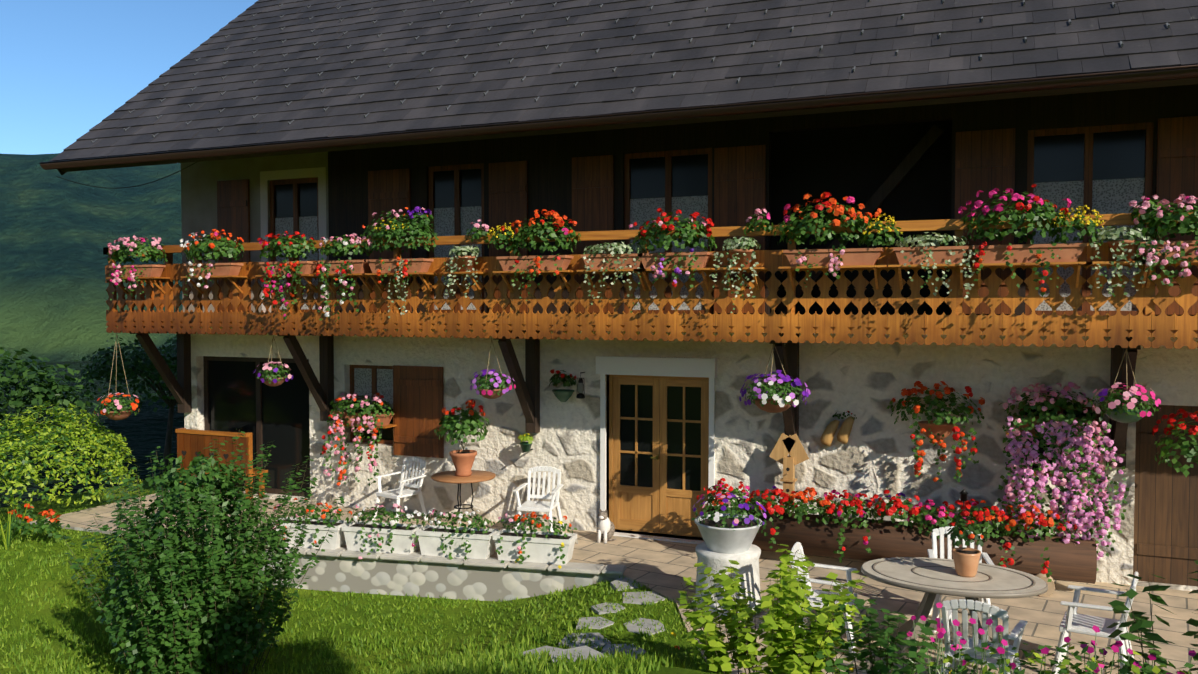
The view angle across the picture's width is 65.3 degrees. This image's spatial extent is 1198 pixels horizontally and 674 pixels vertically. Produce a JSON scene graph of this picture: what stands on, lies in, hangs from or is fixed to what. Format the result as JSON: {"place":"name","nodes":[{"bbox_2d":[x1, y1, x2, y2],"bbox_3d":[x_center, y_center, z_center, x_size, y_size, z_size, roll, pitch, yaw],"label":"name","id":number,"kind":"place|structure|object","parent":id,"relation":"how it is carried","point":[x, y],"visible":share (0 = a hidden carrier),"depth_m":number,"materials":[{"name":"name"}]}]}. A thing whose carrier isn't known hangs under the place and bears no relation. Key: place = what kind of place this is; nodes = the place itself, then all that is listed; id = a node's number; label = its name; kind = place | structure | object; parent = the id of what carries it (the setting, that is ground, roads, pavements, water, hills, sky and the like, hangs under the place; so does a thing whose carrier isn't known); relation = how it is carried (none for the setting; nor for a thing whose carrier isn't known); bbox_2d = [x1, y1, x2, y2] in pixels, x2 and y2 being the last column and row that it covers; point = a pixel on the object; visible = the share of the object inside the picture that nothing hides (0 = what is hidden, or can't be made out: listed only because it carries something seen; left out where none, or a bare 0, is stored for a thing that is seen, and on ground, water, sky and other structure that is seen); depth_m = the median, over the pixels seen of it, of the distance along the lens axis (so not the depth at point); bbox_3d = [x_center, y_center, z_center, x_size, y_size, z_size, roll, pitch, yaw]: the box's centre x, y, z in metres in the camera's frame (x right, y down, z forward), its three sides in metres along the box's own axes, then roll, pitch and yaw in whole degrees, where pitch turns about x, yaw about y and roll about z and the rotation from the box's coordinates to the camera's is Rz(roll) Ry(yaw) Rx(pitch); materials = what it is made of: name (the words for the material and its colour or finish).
{"place":"outdoors","nodes":[
{"label":"outdoors","id":0,"kind":"place"},
{"bbox_2d":[0,153,184,507],"bbox_3d":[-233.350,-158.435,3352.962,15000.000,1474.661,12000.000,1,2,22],"label":"hillside","id":1,"kind":"structure","parent":0,"point":[57,234],"depth_m":2307.60,"materials":[{"name":"green plant"}]},
{"bbox_2d":[0,347,100,434],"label":"slope tree","id":2,"kind":"object","parent":1,"relation":"on","point":[50,390],"depth_m":29.73,"materials":[{"name":"green plant"}]},
{"bbox_2d":[0,0,257,154],"label":"sky","id":3,"kind":"structure","parent":0,"point":[66,66],"materials":[{"name":"blue"}]},
{"bbox_2d":[105,265,164,332],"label":"carved balcony boards","id":4,"kind":"object","parent":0,"point":[153,298],"visible":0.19,"depth_m":15.08,"materials":[{"name":"brown wood"}]},
{"bbox_2d":[0,476,720,673],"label":"lawn ground","id":5,"kind":"structure","parent":0,"point":[47,612],"depth_m":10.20,"materials":[{"name":"green plant"}]},
{"bbox_2d":[0,387,142,549],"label":"hedge foliage","id":6,"kind":"object","parent":5,"relation":"on","point":[21,446],"visible":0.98,"depth_m":13.99,"materials":[{"name":"green plant"}]},
{"bbox_2d":[62,337,176,474],"bbox_3d":[-9.700,1.567,21.052,3.908,3.281,3.895,1,2,22],"label":"tree by house","id":7,"kind":"object","parent":5,"relation":"on","point":[128,364],"depth_m":20.19,"materials":[{"name":"green plant"}]},
{"bbox_2d":[134,334,177,412],"bbox_3d":[-13.807,2.641,33.731,5.247,6.917,4.977,1,2,22],"label":"slope tree","id":8,"kind":"object","parent":5,"relation":"on","point":[145,397],"depth_m":32.40,"materials":[{"name":"green plant"}]},
{"bbox_2d":[53,430,344,673],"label":"shrub","id":9,"kind":"object","parent":5,"relation":"on","point":[171,612],"visible":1,"depth_m":8.41,"materials":[{"name":"green plant"}]},
{"bbox_2d":[519,577,665,661],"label":"stepping stones","id":10,"kind":"object","parent":5,"relation":"on","point":[632,627],"visible":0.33,"depth_m":8.92,"materials":[{"name":"grey stone"}]},
{"bbox_2d":[184,327,1197,590],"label":"stone wall","id":11,"kind":"structure","parent":5,"relation":"on","point":[866,385],"depth_m":11.84,"materials":[{"name":"beige stone"}]},
{"bbox_2d":[203,356,309,496],"bbox_3d":[-5.498,1.421,15.146,2.300,2.200,0.050,1,2,22],"label":"glass door","id":12,"kind":"structure","parent":11,"relation":"attached to","point":[239,395],"depth_m":15.10,"materials":[{"name":"black glass"}]},
{"bbox_2d":[576,372,584,398],"bbox_3d":[-0.233,0.651,12.642,0.120,0.346,0.200,1,2,22],"label":"oil lantern","id":13,"kind":"object","parent":11,"relation":"attached to","point":[580,389],"visible":1,"depth_m":12.57,"materials":[{"name":"black metal"}]},
{"bbox_2d":[130,326,1140,467],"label":"balcony brackets","id":14,"kind":"object","parent":11,"relation":"attached to","point":[527,389],"visible":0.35,"depth_m":12.89,"materials":[{"name":"brown wood"}]},
{"bbox_2d":[105,326,1147,422],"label":"hanging baskets","id":15,"kind":"object","parent":14,"relation":"hanging from","point":[777,408],"visible":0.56,"depth_m":10.68,"materials":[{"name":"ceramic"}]},
{"bbox_2d":[94,361,1160,417],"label":"hanging flowers","id":16,"kind":"object","parent":15,"relation":"attached to","point":[1131,395],"visible":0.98,"depth_m":10.60,"materials":[{"name":"purple plant"}]},
{"bbox_2d":[106,240,1197,348],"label":"carved balcony boards","id":17,"kind":"object","parent":14,"relation":"attached to","point":[1140,324],"visible":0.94,"depth_m":10.84,"materials":[{"name":"brown wood"}]},
{"bbox_2d":[596,356,716,543],"bbox_3d":[0.781,1.472,12.405,1.640,2.420,0.350,1,2,22],"label":"door surround","id":18,"kind":"object","parent":11,"relation":"attached to","point":[656,366],"visible":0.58,"depth_m":12.25,"materials":[{"name":"white plaster"}]},
{"bbox_2d":[609,375,708,537],"bbox_3d":[0.809,1.569,12.476,1.440,2.140,0.085,1,2,22],"label":"double door","id":19,"kind":"structure","parent":11,"relation":"attached to","point":[658,453],"depth_m":12.48,"materials":[{"name":"brown wood"}]},
{"bbox_2d":[181,84,1197,319],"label":"house wall","id":20,"kind":"structure","parent":11,"relation":"on","point":[548,157],"depth_m":12.72,"materials":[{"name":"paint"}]},
{"bbox_2d":[260,167,326,312],"bbox_3d":[-4.758,-1.481,14.548,1.270,2.240,0.012,1,2,22],"label":"window surround","id":21,"kind":"object","parent":20,"relation":"attached to","point":[319,173],"visible":0.57,"depth_m":14.49,"materials":[{"name":"beige paint"}]},
{"bbox_2d":[217,116,1197,457],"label":"shutters","id":22,"kind":"object","parent":20,"relation":"attached to","point":[985,162],"visible":0.56,"depth_m":12.50,"materials":[{"name":"brown wood"}]},
{"bbox_2d":[270,122,1153,316],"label":"windows","id":23,"kind":"structure","parent":20,"relation":"attached to","point":[1105,169],"depth_m":12.14,"materials":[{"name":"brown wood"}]},
{"bbox_2d":[776,125,943,314],"bbox_3d":[3.208,-1.415,11.634,2.006,2.292,0.120,1,2,22],"label":"diagonal brace","id":24,"kind":"object","parent":20,"relation":"attached to","point":[906,166],"visible":0.57,"depth_m":11.40,"materials":[{"name":"brown wood"}]},
{"bbox_3d":[5.118,-5.639,16.280,23.230,6.170,14.256,1,2,22],"label":"roof","id":25,"kind":"object","parent":20,"relation":"attached to","visible":0},
{"bbox_2d":[56,162,196,188],"bbox_3d":[-6.801,-2.504,13.867,2.972,0.581,0.012,0,2,13],"label":"eave cable","id":26,"kind":"object","parent":25,"relation":"attached to","point":[127,187],"visible":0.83,"depth_m":13.92,"materials":[{"name":"black metal"}]},
{"bbox_2d":[50,0,1197,160],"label":"roof slates","id":27,"kind":"object","parent":25,"relation":"on","point":[1146,36],"visible":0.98,"depth_m":12.04,"materials":[{"name":"grey stone"}]},
{"bbox_2d":[91,0,1169,142],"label":"snow guards","id":28,"kind":"object","parent":27,"relation":"on","point":[669,23],"visible":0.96,"depth_m":13.02,"materials":[{"name":"silver metal"}]},
{"bbox_2d":[330,389,1103,476],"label":"flower pots","id":29,"kind":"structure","parent":11,"relation":"attached to","point":[463,461],"depth_m":12.72,"materials":[{"name":"ceramic"}]},
{"bbox_2d":[320,369,1197,570],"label":"wall flowers","id":30,"kind":"object","parent":29,"relation":"in","point":[1086,455],"visible":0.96,"depth_m":10.15,"materials":[{"name":"pink plant"}]},
{"bbox_2d":[350,365,1100,476],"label":"ground floor windows","id":31,"kind":"structure","parent":11,"relation":"attached to","point":[370,380],"depth_m":14.21,"materials":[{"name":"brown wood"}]},
{"bbox_2d":[769,433,808,501],"bbox_3d":[2.323,1.588,11.454,0.488,0.890,0.185,1,2,22],"label":"birdhouse","id":32,"kind":"object","parent":11,"relation":"attached to","point":[790,445],"visible":0.79,"depth_m":11.43,"materials":[{"name":"brown wood"}]},
{"bbox_2d":[820,408,856,445],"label":"wooden clogs","id":33,"kind":"object","parent":11,"relation":"attached to","point":[828,434],"depth_m":11.35,"materials":[{"name":"beige wood"}]},
{"bbox_2d":[1133,404,1197,586],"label":"barn door","id":34,"kind":"structure","parent":11,"relation":"attached to","point":[1166,522],"depth_m":10.27,"materials":[{"name":"brown wood"}]},
{"bbox_2d":[770,120,951,314],"bbox_3d":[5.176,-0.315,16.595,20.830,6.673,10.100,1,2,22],"label":"loggia opening","id":35,"kind":"object","parent":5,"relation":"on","point":[860,164],"visible":0.11,"depth_m":11.84,"materials":[{"name":"black"}]},
{"bbox_2d":[671,544,1197,673],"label":"flower bed plants","id":36,"kind":"object","parent":5,"relation":"on","point":[786,643],"visible":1,"depth_m":6.36,"materials":[{"name":"green plant"}]},
{"bbox_2d":[371,456,427,522],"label":"patio chair","id":37,"kind":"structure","parent":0,"point":[399,493],"depth_m":13.38,"materials":[{"name":"white plastic"}]},
{"bbox_2d":[513,466,564,531],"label":"patio chair","id":38,"kind":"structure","parent":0,"point":[528,506],"depth_m":12.68,"materials":[{"name":"white plastic"}]},
{"bbox_2d":[30,490,1197,673],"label":"paved terrace","id":39,"kind":"structure","parent":0,"point":[663,568],"depth_m":10.87,"materials":[{"name":"stone"}]},
{"bbox_2d":[175,428,267,498],"bbox_3d":[-6.028,2.026,14.996,1.450,1.100,0.530,1,2,22],"label":"wooden bench","id":40,"kind":"object","parent":39,"relation":"on","point":[191,443],"visible":0.58,"depth_m":14.74,"materials":[{"name":"brown wood"}]},
{"bbox_2d":[281,546,626,574],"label":"low stone wall","id":41,"kind":"structure","parent":39,"relation":"on","point":[573,567],"depth_m":11.09,"materials":[{"name":"stone"}]},
{"bbox_2d":[271,498,576,568],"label":"planter boxes","id":42,"kind":"object","parent":41,"relation":"on","point":[540,547],"depth_m":11.32,"materials":[{"name":"white plastic"}]},
{"bbox_2d":[431,470,495,527],"bbox_3d":[-1.865,2.279,12.884,0.880,0.746,0.880,1,2,22],"label":"bistro table","id":43,"kind":"object","parent":39,"relation":"on","point":[476,476],"visible":0.79,"depth_m":12.79,"materials":[{"name":"wood"}]},
{"bbox_2d":[597,508,615,542],"bbox_3d":[0.089,2.446,12.259,0.252,0.448,0.336,0,2,-5],"label":"cat","id":44,"kind":"object","parent":39,"relation":"on","point":[606,528],"visible":1,"depth_m":12.15},
{"bbox_2d":[691,493,766,616],"bbox_3d":[1.319,2.179,9.533,0.775,1.156,0.765,1,2,22],"label":"flower urn","id":45,"kind":"object","parent":39,"relation":"on","point":[718,549],"depth_m":9.32,"materials":[{"name":"white ceramic"}]},
{"bbox_2d":[790,542,863,652],"bbox_3d":[2.068,2.349,8.495,0.606,0.894,0.585,1,2,22],"label":"chair","id":46,"kind":"object","parent":39,"relation":"on","point":[797,547],"visible":0.44,"depth_m":8.59,"materials":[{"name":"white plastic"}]},
{"bbox_2d":[696,478,1096,596],"bbox_3d":[3.240,2.236,10.695,4.330,0.955,0.794,1,2,22],"label":"log trough","id":47,"kind":"object","parent":39,"relation":"on","point":[1073,561],"depth_m":10.55,"materials":[{"name":"brown wood"}]},
{"bbox_2d":[960,489,968,516],"bbox_3d":[4.037,1.955,10.352,0.092,0.550,0.092,0,2,0],"label":"solar lantern","id":48,"kind":"object","parent":47,"relation":"on","point":[963,495],"visible":0.83,"depth_m":10.32,"materials":[{"name":"black metal"}]},
{"bbox_2d":[861,557,1047,673],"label":"round patio table","id":49,"kind":"object","parent":39,"relation":"on","point":[931,578],"visible":0.83,"depth_m":8.05,"materials":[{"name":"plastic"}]},
{"bbox_2d":[952,547,980,576],"bbox_3d":[3.180,1.956,8.097,0.236,0.210,0.232,1,2,22],"label":"table pot","id":50,"kind":"object","parent":49,"relation":"on","point":[966,562],"visible":1,"depth_m":8.03,"materials":[{"name":"orange ceramic"}]},
{"bbox_2d":[946,520,987,546],"bbox_3d":[3.183,1.704,8.092,0.351,0.238,0.363,1,2,22],"label":"potted plant","id":51,"kind":"object","parent":50,"relation":"on","point":[963,530],"visible":1,"depth_m":8.01,"materials":[{"name":"green plant"}]},
{"bbox_2d":[927,526,993,632],"bbox_3d":[3.473,2.332,9.001,0.585,0.894,0.606,0,2,14],"label":"chair","id":52,"kind":"object","parent":39,"relation":"on","point":[941,532],"visible":0.27,"depth_m":9.23,"materials":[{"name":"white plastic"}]},
{"bbox_2d":[936,599,1026,673],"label":"chair","id":53,"kind":"object","parent":39,"relation":"on","point":[949,609],"visible":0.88,"depth_m":7.00,"materials":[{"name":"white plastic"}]},
{"bbox_2d":[1051,572,1137,673],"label":"chair","id":54,"kind":"object","parent":39,"relation":"on","point":[1073,620],"visible":0.71,"depth_m":7.72,"materials":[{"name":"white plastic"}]},
{"bbox_2d":[39,64,1197,169],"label":"roof gutter","id":55,"kind":"object","parent":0,"point":[1086,80],"visible":1,"depth_m":10.23,"materials":[{"name":"metal"}]},
{"bbox_2d":[60,0,1197,171],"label":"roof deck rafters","id":56,"kind":"object","parent":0,"point":[1191,81],"visible":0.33,"depth_m":10.44,"materials":[{"name":"brown wood"}]},
{"bbox_2d":[103,212,1197,333],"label":"trailing plants","id":57,"kind":"object","parent":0,"point":[958,226],"visible":0.21,"depth_m":10.69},
{"bbox_2d":[106,240,1197,293],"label":"flower boxes","id":58,"kind":"object","parent":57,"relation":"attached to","point":[994,256],"visible":0.79,"depth_m":10.58,"materials":[{"name":"brown wood"}]},
{"bbox_2d":[107,184,1197,321],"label":"balcony flowers","id":59,"kind":"object","parent":58,"relation":"in","point":[1018,216],"visible":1,"depth_m":10.43,"materials":[{"name":"green plant"}]}
]}

